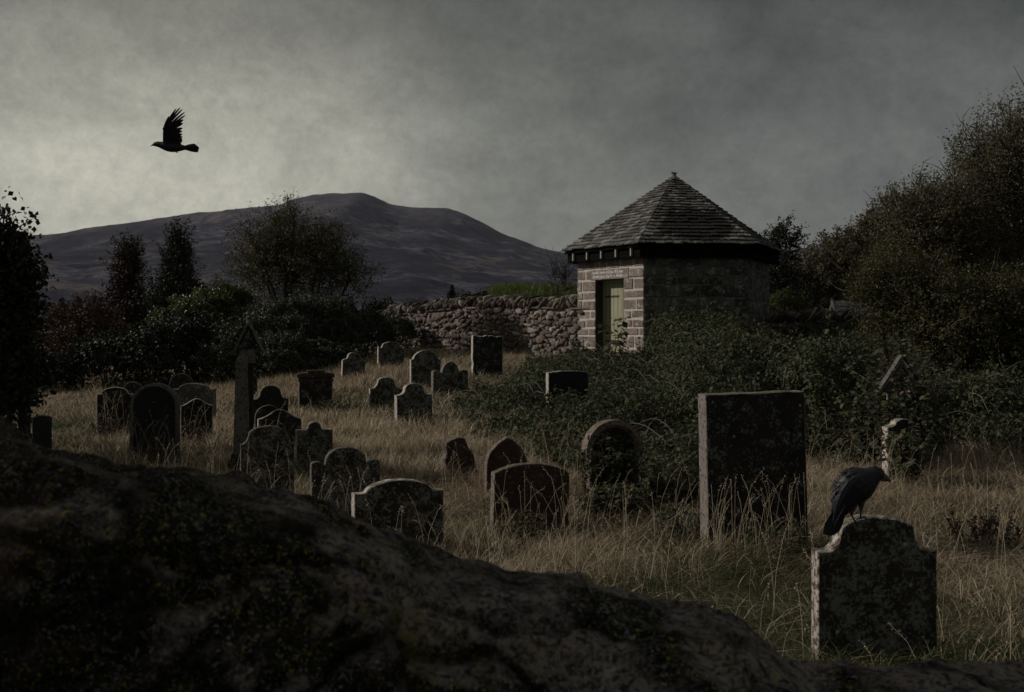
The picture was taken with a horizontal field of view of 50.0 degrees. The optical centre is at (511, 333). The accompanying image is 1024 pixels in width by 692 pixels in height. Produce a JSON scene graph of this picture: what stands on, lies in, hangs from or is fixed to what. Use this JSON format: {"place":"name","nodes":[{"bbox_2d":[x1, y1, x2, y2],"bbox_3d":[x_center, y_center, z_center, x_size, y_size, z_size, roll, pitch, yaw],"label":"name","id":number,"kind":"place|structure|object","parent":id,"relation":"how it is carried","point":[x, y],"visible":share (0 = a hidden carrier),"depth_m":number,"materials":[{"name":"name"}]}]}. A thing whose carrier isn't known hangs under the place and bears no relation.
{"place":"outdoors","nodes":[
{"label":"outdoors","id":0,"kind":"place"},
{"bbox_2d":[151,108,198,152],"bbox_3d":[-3.531,-2.114,11.500,0.493,0.444,0.265,0,0,19],"label":"crow","id":1,"kind":"object","parent":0,"point":[172,138],"visible":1,"depth_m":11.44,"materials":[{"name":"black"}]},
{"bbox_2d":[10,193,970,339],"bbox_3d":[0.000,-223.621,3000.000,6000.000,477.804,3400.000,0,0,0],"label":"mountain","id":2,"kind":"structure","parent":0,"point":[431,253],"depth_m":2658.59,"materials":[{"name":"grey"}]},
{"bbox_2d":[0,0,1023,252],"label":"sky","id":3,"kind":"structure","parent":0,"point":[537,122],"materials":[{"name":"grey"}]},
{"bbox_2d":[15,299,1023,666],"bbox_3d":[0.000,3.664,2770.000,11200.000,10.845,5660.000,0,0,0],"label":"ground","id":4,"kind":"structure","parent":0,"point":[721,591],"depth_m":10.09,"materials":[{"name":"brown plant"}]},
{"bbox_2d":[0,186,61,426],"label":"broadleaf tree","id":5,"kind":"object","parent":4,"relation":"on","point":[21,370],"visible":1,"depth_m":14.01,"materials":[{"name":"green plant"}]},
{"bbox_2d":[32,414,51,448],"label":"headstone","id":6,"kind":"object","parent":4,"relation":"on","point":[41,430],"visible":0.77,"depth_m":13.01,"materials":[{"name":"stone"}]},
{"bbox_2d":[31,280,142,378],"bbox_3d":[-11.651,0.067,29.985,3.536,3.078,3.442,0,0,-40],"label":"russet bush","id":7,"kind":"object","parent":4,"relation":"on","point":[72,326],"visible":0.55,"depth_m":29.71,"materials":[{"name":"brown plant"}]},
{"bbox_2d":[89,414,129,437],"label":"weed clump","id":8,"kind":"object","parent":4,"relation":"on","point":[105,426],"visible":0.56,"depth_m":16.59,"materials":[{"name":"green plant"}]},
{"bbox_2d":[97,387,132,434],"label":"headstone","id":9,"kind":"object","parent":4,"relation":"on","point":[123,395],"visible":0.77,"depth_m":17.00,"materials":[{"name":"stone"}]},
{"bbox_2d":[89,228,154,332],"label":"upright tree","id":10,"kind":"object","parent":4,"relation":"on","point":[127,270],"visible":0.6,"depth_m":41.77,"materials":[{"name":"green plant"}]},
{"bbox_2d":[31,305,220,391],"bbox_3d":[-9.886,0.439,27.064,5.818,2.351,3.139,0,0,-16],"label":"hedge","id":11,"kind":"object","parent":4,"relation":"on","point":[171,341],"visible":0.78,"depth_m":26.55,"materials":[{"name":"green plant"}]},
{"bbox_2d":[123,382,141,393],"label":"headstone","id":12,"kind":"object","parent":4,"relation":"on","point":[132,387],"visible":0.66,"depth_m":20.50,"materials":[{"name":"stone"}]},
{"bbox_2d":[31,294,242,366],"bbox_3d":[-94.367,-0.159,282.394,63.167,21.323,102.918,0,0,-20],"label":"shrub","id":13,"kind":"object","parent":4,"relation":"on","point":[80,300],"visible":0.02,"depth_m":258.28,"materials":[{"name":"green plant"}]},
{"bbox_2d":[129,383,179,464],"bbox_3d":[-4.669,1.344,14.359,0.626,1.389,0.163,0,0,-10],"label":"headstone","id":14,"kind":"object","parent":4,"relation":"on","point":[160,402],"visible":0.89,"depth_m":14.30,"materials":[{"name":"stone"}]},
{"bbox_2d":[145,444,185,466],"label":"weed clump","id":15,"kind":"object","parent":4,"relation":"on","point":[152,455],"visible":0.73,"depth_m":13.88,"materials":[{"name":"green plant"}]},
{"bbox_2d":[125,216,210,322],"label":"upright tree","id":16,"kind":"object","parent":4,"relation":"on","point":[177,269],"visible":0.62,"depth_m":40.72,"materials":[{"name":"green plant"}]},
{"bbox_2d":[169,373,193,388],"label":"headstone","id":17,"kind":"object","parent":4,"relation":"on","point":[177,381],"visible":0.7,"depth_m":23.00,"materials":[{"name":"stone"}]},
{"bbox_2d":[118,273,263,383],"bbox_3d":[-8.762,-0.004,29.693,4.281,3.410,2.170,0,0,-40],"label":"ivy bush","id":18,"kind":"object","parent":4,"relation":"on","point":[223,297],"visible":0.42,"depth_m":29.65,"materials":[{"name":"green plant"}]},
{"bbox_2d":[173,383,215,420],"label":"headstone","id":19,"kind":"object","parent":4,"relation":"on","point":[186,392],"visible":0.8,"depth_m":18.60,"materials":[{"name":"stone"}]},
{"bbox_2d":[181,398,212,440],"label":"headstone","id":20,"kind":"object","parent":4,"relation":"on","point":[190,411],"visible":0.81,"depth_m":16.00,"materials":[{"name":"stone"}]},
{"bbox_2d":[180,421,215,446],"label":"weed clump","id":21,"kind":"object","parent":4,"relation":"on","point":[196,435],"visible":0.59,"depth_m":15.58,"materials":[{"name":"green plant"}]},
{"bbox_2d":[228,352,248,471],"bbox_3d":[-3.350,1.119,13.600,0.318,1.776,0.318,0,0,-14],"label":"obelisk","id":22,"kind":"object","parent":4,"relation":"on","point":[241,416],"visible":0.57,"depth_m":13.51,"materials":[{"name":"stone"}]},
{"bbox_2d":[233,315,263,430],"bbox_3d":[-3.640,0.777,15.200,0.406,2.052,0.360,0,0,-10],"label":"gabled monument","id":23,"kind":"object","parent":4,"relation":"on","point":[249,346],"visible":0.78,"depth_m":15.07,"materials":[{"name":"stone"}]},
{"bbox_2d":[254,374,257,395],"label":"headstone","id":24,"kind":"object","parent":4,"relation":"on","point":[255,384],"visible":0.2,"depth_m":22.53,"materials":[{"name":"stone"}]},
{"bbox_2d":[255,405,277,427],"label":"headstone","id":25,"kind":"object","parent":4,"relation":"on","point":[263,411],"visible":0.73,"depth_m":15.68,"materials":[{"name":"stone"}]},
{"bbox_2d":[240,425,293,492],"bbox_3d":[-2.597,1.575,11.650,0.560,1.195,0.100,0,0,-16],"label":"headstone","id":26,"kind":"object","parent":4,"relation":"on","point":[262,445],"visible":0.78,"depth_m":11.61,"materials":[{"name":"stone"}]},
{"bbox_2d":[254,385,287,423],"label":"headstone","id":27,"kind":"object","parent":4,"relation":"on","point":[270,395],"visible":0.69,"depth_m":17.51,"materials":[{"name":"stone"}]},
{"bbox_2d":[257,409,301,447],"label":"headstone","id":28,"kind":"object","parent":4,"relation":"on","point":[288,420],"visible":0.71,"depth_m":15.02,"materials":[{"name":"stone"}]},
{"bbox_2d":[211,186,389,354],"bbox_3d":[-5.997,-1.427,31.369,5.208,5.470,3.499,0,0,0],"label":"olive tree","id":29,"kind":"object","parent":4,"relation":"on","point":[319,263],"visible":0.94,"depth_m":30.81,"materials":[{"name":"green plant"}]},
{"bbox_2d":[192,285,420,385],"bbox_3d":[-5.259,0.120,30.011,4.066,2.963,8.461,0,0,18],"label":"ivy mound","id":30,"kind":"object","parent":4,"relation":"on","point":[331,315],"visible":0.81,"depth_m":28.17,"materials":[{"name":"green plant"}]},
{"bbox_2d":[294,453,325,476],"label":"weed clump","id":31,"kind":"object","parent":4,"relation":"on","point":[303,461],"visible":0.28,"depth_m":13.38,"materials":[{"name":"green plant"}]},
{"bbox_2d":[295,421,332,467],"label":"headstone","id":32,"kind":"object","parent":4,"relation":"on","point":[315,439],"visible":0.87,"depth_m":14.00,"materials":[{"name":"stone"}]},
{"bbox_2d":[296,370,334,411],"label":"headstone","id":33,"kind":"object","parent":4,"relation":"on","point":[315,386],"visible":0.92,"depth_m":19.00,"materials":[{"name":"stone"}]},
{"bbox_2d":[318,399,356,416],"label":"weed clump","id":34,"kind":"object","parent":4,"relation":"on","point":[339,406],"visible":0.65,"depth_m":18.52,"materials":[{"name":"green plant"}]},
{"bbox_2d":[310,446,379,515],"bbox_3d":[-1.648,1.664,10.850,0.683,1.088,0.100,0,0,-18],"label":"headstone","id":35,"kind":"object","parent":4,"relation":"on","point":[341,461],"visible":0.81,"depth_m":10.79,"materials":[{"name":"stone"}]},
{"bbox_2d":[341,352,364,376],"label":"headstone","id":36,"kind":"object","parent":4,"relation":"on","point":[351,362],"visible":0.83,"depth_m":25.00,"materials":[{"name":"stone"}]},
{"bbox_2d":[364,293,396,312],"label":"shrub","id":37,"kind":"object","parent":4,"relation":"on","point":[376,306],"visible":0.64,"depth_m":43.76,"materials":[{"name":"green plant"}]},
{"bbox_2d":[369,377,401,410],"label":"headstone","id":38,"kind":"object","parent":4,"relation":"on","point":[383,390],"visible":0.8,"depth_m":19.00,"materials":[{"name":"stone"}]},
{"bbox_2d":[377,342,403,366],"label":"headstone","id":39,"kind":"object","parent":4,"relation":"on","point":[391,352],"visible":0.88,"depth_m":27.00,"materials":[{"name":"stone"}]},
{"bbox_2d":[351,478,443,546],"bbox_3d":[-0.972,1.731,9.360,0.784,0.980,0.120,0,0,-20],"label":"headstone","id":40,"kind":"object","parent":4,"relation":"on","point":[386,500],"visible":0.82,"depth_m":9.32,"materials":[{"name":"stone"}]},
{"bbox_2d":[394,383,431,423],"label":"headstone","id":41,"kind":"object","parent":4,"relation":"on","point":[414,395],"visible":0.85,"depth_m":17.49,"materials":[{"name":"stone"}]},
{"bbox_2d":[399,407,436,427],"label":"weed clump","id":42,"kind":"object","parent":4,"relation":"on","point":[413,412],"visible":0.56,"depth_m":16.95,"materials":[{"name":"green plant"}]},
{"bbox_2d":[410,350,440,386],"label":"headstone","id":43,"kind":"object","parent":4,"relation":"on","point":[424,364],"visible":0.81,"depth_m":21.99,"materials":[{"name":"stone"}]},
{"bbox_2d":[431,362,467,397],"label":"headstone","id":44,"kind":"object","parent":4,"relation":"on","point":[448,376],"visible":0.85,"depth_m":20.59,"materials":[{"name":"stone"}]},
{"bbox_2d":[446,284,457,297],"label":"conifer","id":45,"kind":"object","parent":4,"relation":"on","point":[451,292],"visible":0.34,"depth_m":47.95,"materials":[{"name":"green plant"}]},
{"bbox_2d":[440,436,476,477],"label":"headstone","id":46,"kind":"object","parent":4,"relation":"on","point":[460,450],"visible":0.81,"depth_m":13.39,"materials":[{"name":"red stone"}]},
{"bbox_2d":[449,287,489,297],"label":"shrub","id":47,"kind":"object","parent":4,"relation":"on","point":[483,293],"visible":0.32,"depth_m":39.90,"materials":[{"name":"green plant"}]},
{"bbox_2d":[354,293,588,355],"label":"boundary wall","id":48,"kind":"structure","parent":4,"relation":"on","point":[531,324],"depth_m":30.25,"materials":[{"name":"stone"}]},
{"bbox_2d":[471,335,502,375],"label":"headstone","id":49,"kind":"object","parent":4,"relation":"on","point":[486,352],"visible":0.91,"depth_m":24.20,"materials":[{"name":"stone"}]},
{"bbox_2d":[484,436,526,492],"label":"headstone","id":50,"kind":"object","parent":4,"relation":"on","point":[500,451],"visible":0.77,"depth_m":12.00,"materials":[{"name":"red stone"}]},
{"bbox_2d":[0,416,1023,691],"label":"rock","id":51,"kind":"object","parent":4,"relation":"on","point":[138,578],"depth_m":1.84,"materials":[{"name":"stone"}]},
{"bbox_2d":[12,344,1019,455],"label":"dry grass","id":52,"kind":"structure","parent":4,"relation":"on","point":[224,417],"depth_m":19.16,"materials":[{"name":"brown plant"}]},
{"bbox_2d":[496,508,548,543],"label":"weed clump","id":53,"kind":"object","parent":4,"relation":"on","point":[517,522],"visible":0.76,"depth_m":9.97,"materials":[{"name":"green plant"}]},
{"bbox_2d":[25,393,1023,665],"bbox_3d":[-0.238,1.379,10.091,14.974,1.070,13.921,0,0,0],"label":"seed stalk","id":54,"kind":"object","parent":4,"relation":"on","point":[675,515],"visible":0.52,"depth_m":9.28,"materials":[{"name":"beige plant"}]},
{"bbox_2d":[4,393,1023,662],"bbox_3d":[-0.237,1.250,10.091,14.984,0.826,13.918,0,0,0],"label":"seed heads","id":55,"kind":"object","parent":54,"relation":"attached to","point":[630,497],"visible":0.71,"depth_m":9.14,"materials":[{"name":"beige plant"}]},
{"bbox_2d":[490,462,569,532],"bbox_3d":[0.166,1.731,10.461,0.773,0.995,0.120,0,0,-17],"label":"headstone","id":56,"kind":"object","parent":4,"relation":"on","point":[513,478],"visible":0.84,"depth_m":10.41,"materials":[{"name":"red stone"}]},
{"bbox_2d":[484,281,577,296],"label":"meadow grass","id":57,"kind":"structure","parent":4,"relation":"on","point":[511,289],"depth_m":43.56,"materials":[{"name":"green plant"}]},
{"bbox_2d":[535,244,577,296],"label":"bare shrub","id":58,"kind":"object","parent":4,"relation":"on","point":[564,277],"visible":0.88,"depth_m":30.95,"materials":[{"name":"brown plant"}]},
{"bbox_2d":[546,371,587,413],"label":"headstone","id":59,"kind":"object","parent":4,"relation":"on","point":[572,380],"visible":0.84,"depth_m":17.99,"materials":[{"name":"stone"}]},
{"bbox_2d":[543,387,592,416],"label":"ivy clump","id":60,"kind":"object","parent":4,"relation":"on","point":[560,397],"visible":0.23,"depth_m":17.50,"materials":[{"name":"green plant"}]},
{"bbox_2d":[569,331,587,357],"bbox_3d":[1.542,0.439,24.752,0.419,0.970,0.424,0,0,32],"label":"sapling","id":61,"kind":"object","parent":4,"relation":"on","point":[579,345],"visible":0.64,"depth_m":24.74,"materials":[{"name":"green plant"}]},
{"bbox_2d":[573,434,646,506],"bbox_3d":[1.018,1.441,11.420,0.780,0.796,0.676,0,0,0],"label":"nettle clump","id":62,"kind":"object","parent":4,"relation":"on","point":[611,471],"visible":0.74,"depth_m":11.30,"materials":[{"name":"green plant"}]},
{"bbox_2d":[581,419,643,501],"bbox_3d":[1.055,1.517,11.488,0.630,1.237,0.205,0,0,-14],"label":"hooded headstone","id":63,"kind":"object","parent":4,"relation":"on","point":[605,429],"visible":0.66,"depth_m":11.46,"materials":[{"name":"grey stone"}]},
{"bbox_2d":[596,316,630,361],"bbox_3d":[2.331,0.270,24.645,0.522,1.342,0.911,0,0,-38],"label":"sapling","id":64,"kind":"object","parent":4,"relation":"on","point":[620,335],"visible":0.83,"depth_m":24.55,"materials":[{"name":"green plant"}]},
{"bbox_2d":[571,474,670,521],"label":"nettle clump","id":65,"kind":"object","parent":4,"relation":"on","point":[606,497],"visible":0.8,"depth_m":10.84,"materials":[{"name":"green plant"}]},
{"bbox_2d":[622,459,699,507],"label":"nettle clump","id":66,"kind":"object","parent":4,"relation":"on","point":[684,489],"visible":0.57,"depth_m":11.43,"materials":[{"name":"green plant"}]},
{"bbox_2d":[562,171,783,363],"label":"watch house","id":67,"kind":"structure","parent":4,"relation":"on","point":[674,238],"depth_m":26.14,"materials":[{"name":"grey stone"}]},
{"bbox_2d":[606,282,623,351],"bbox_3d":[2.610,-0.357,26.935,0.058,1.775,0.934,0,0,-35],"label":"door","id":68,"kind":"structure","parent":67,"relation":"in","point":[614,291],"depth_m":27.03,"materials":[{"name":"green paint"}]},
{"bbox_2d":[651,498,700,550],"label":"weed clump","id":69,"kind":"object","parent":4,"relation":"on","point":[670,527],"visible":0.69,"depth_m":9.78,"materials":[{"name":"green plant"}]},
{"bbox_2d":[448,298,1023,489],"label":"bramble thicket","id":70,"kind":"object","parent":4,"relation":"on","point":[810,351],"visible":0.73,"depth_m":17.08,"materials":[{"name":"green plant"}]},
{"bbox_2d":[698,390,807,551],"bbox_3d":[2.113,1.381,9.598,0.956,1.758,0.200,0,0,-10],"label":"headstone","id":71,"kind":"object","parent":4,"relation":"on","point":[750,436],"visible":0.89,"depth_m":9.50,"materials":[{"name":"stone"}]},
{"bbox_2d":[745,516,830,565],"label":"weed clump","id":72,"kind":"object","parent":4,"relation":"on","point":[798,540],"visible":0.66,"depth_m":8.96,"materials":[{"name":"green plant"}]},
{"bbox_2d":[769,286,812,322],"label":"cypress bush","id":73,"kind":"object","parent":4,"relation":"on","point":[781,295],"visible":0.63,"depth_m":30.80,"materials":[{"name":"green plant"}]},
{"bbox_2d":[757,210,827,321],"bbox_3d":[8.153,-1.533,32.987,2.594,4.260,2.548,0,0,0],"label":"elder tree","id":74,"kind":"object","parent":4,"relation":"on","point":[784,273],"visible":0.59,"depth_m":32.73,"materials":[{"name":"green plant"}]},
{"bbox_2d":[780,236,872,321],"bbox_3d":[10.805,-1.611,38.041,3.829,3.503,3.187,0,0,0],"label":"hollow tree","id":75,"kind":"object","parent":4,"relation":"on","point":[833,273],"visible":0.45,"depth_m":37.45,"materials":[{"name":"green plant"}]},
{"bbox_2d":[765,307,911,352],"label":"boundary wall","id":76,"kind":"structure","parent":4,"relation":"on","point":[776,317],"depth_m":27.71,"materials":[{"name":"stone"}]},
{"bbox_2d":[829,299,867,319],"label":"shed","id":77,"kind":"structure","parent":4,"relation":"on","point":[840,308],"depth_m":33.79,"materials":[{"name":"grey stone"}]},
{"bbox_2d":[813,183,927,298],"bbox_3d":[12.836,-2.747,38.974,3.842,5.178,3.719,0,0,44],"label":"tree","id":78,"kind":"object","parent":4,"relation":"on","point":[852,234],"visible":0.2,"depth_m":38.68,"materials":[{"name":"green plant"}]},
{"bbox_2d":[811,514,936,660],"bbox_3d":[2.063,1.616,6.260,0.695,1.158,0.120,0,0,-3],"label":"headstone","id":79,"kind":"object","parent":4,"relation":"on","point":[874,575],"visible":0.88,"depth_m":6.20,"materials":[{"name":"stone"}]},
{"bbox_2d":[823,466,890,535],"bbox_3d":[1.931,0.938,6.141,0.342,0.393,0.190,0,0,24],"label":"raven","id":80,"kind":"object","parent":79,"relation":"on","point":[853,488],"visible":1,"depth_m":6.11,"materials":[{"name":"black"}]},
{"bbox_2d":[860,355,932,468],"bbox_3d":[4.966,1.097,14.200,0.726,1.643,0.560,0,0,-8],"label":"gothic monument","id":81,"kind":"object","parent":4,"relation":"on","point":[897,365],"visible":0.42,"depth_m":14.02,"materials":[{"name":"grey stone"}]},
{"bbox_2d":[833,381,901,466],"bbox_3d":[4.524,1.182,14.001,0.898,1.169,0.788,0,0,23],"label":"ivy clump","id":82,"kind":"object","parent":81,"relation":"attached to","point":[863,441],"visible":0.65,"depth_m":13.96,"materials":[{"name":"green plant"}]},
{"bbox_2d":[842,397,952,462],"bbox_3d":[4.762,1.282,13.591,0.996,0.981,0.973,0,0,-35],"label":"ivy clump","id":83,"kind":"object","parent":81,"relation":"attached to","point":[885,420],"visible":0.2,"depth_m":13.50,"materials":[{"name":"green plant"}]},
{"bbox_2d":[843,332,970,421],"bbox_3d":[5.246,0.865,14.644,1.599,1.757,1.265,0,0,17],"label":"ivy clump","id":84,"kind":"object","parent":81,"relation":"attached to","point":[894,354],"visible":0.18,"depth_m":14.64,"materials":[{"name":"green plant"}]},
{"bbox_2d":[861,361,955,463],"bbox_3d":[4.988,1.057,13.803,1.111,1.416,1.076,0,0,0],"label":"ivy clump","id":85,"kind":"object","parent":81,"relation":"attached to","point":[903,390],"visible":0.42,"depth_m":13.71,"materials":[{"name":"green plant"}]},
{"bbox_2d":[882,418,919,481],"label":"headstone","id":86,"kind":"object","parent":4,"relation":"on","point":[895,424],"visible":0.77,"depth_m":12.91,"materials":[{"name":"stone"}]},
{"bbox_2d":[873,421,936,486],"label":"ivy clump","id":87,"kind":"object","parent":4,"relation":"on","point":[904,455],"visible":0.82,"depth_m":12.54,"materials":[{"name":"green plant"}]},
{"bbox_2d":[813,230,1023,375],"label":"thorn bush","id":88,"kind":"object","parent":4,"relation":"on","point":[898,289],"visible":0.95,"depth_m":18.52,"materials":[{"name":"green plant"}]},
{"bbox_2d":[850,157,1023,368],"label":"thorn tree","id":89,"kind":"object","parent":4,"relation":"on","point":[932,230],"visible":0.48,"depth_m":19.80,"materials":[{"name":"green plant"}]},
{"bbox_2d":[964,646,967,660],"bbox_3d":[2.149,1.773,5.199,0.024,0.590,0.024,0,0,0],"label":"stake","id":90,"kind":"object","parent":4,"relation":"on","point":[966,654],"visible":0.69,"depth_m":5.20,"materials":[{"name":"wood"}]},
{"bbox_2d":[931,67,1023,352],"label":"thorn tree","id":91,"kind":"object","parent":4,"relation":"on","point":[1009,148],"visible":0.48,"depth_m":20.75,"materials":[{"name":"green plant"}]},
{"bbox_2d":[939,504,1023,551],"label":"weed clump","id":92,"kind":"object","parent":4,"relation":"on","point":[990,521],"visible":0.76,"depth_m":9.50,"materials":[{"name":"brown plant"}]}
]}

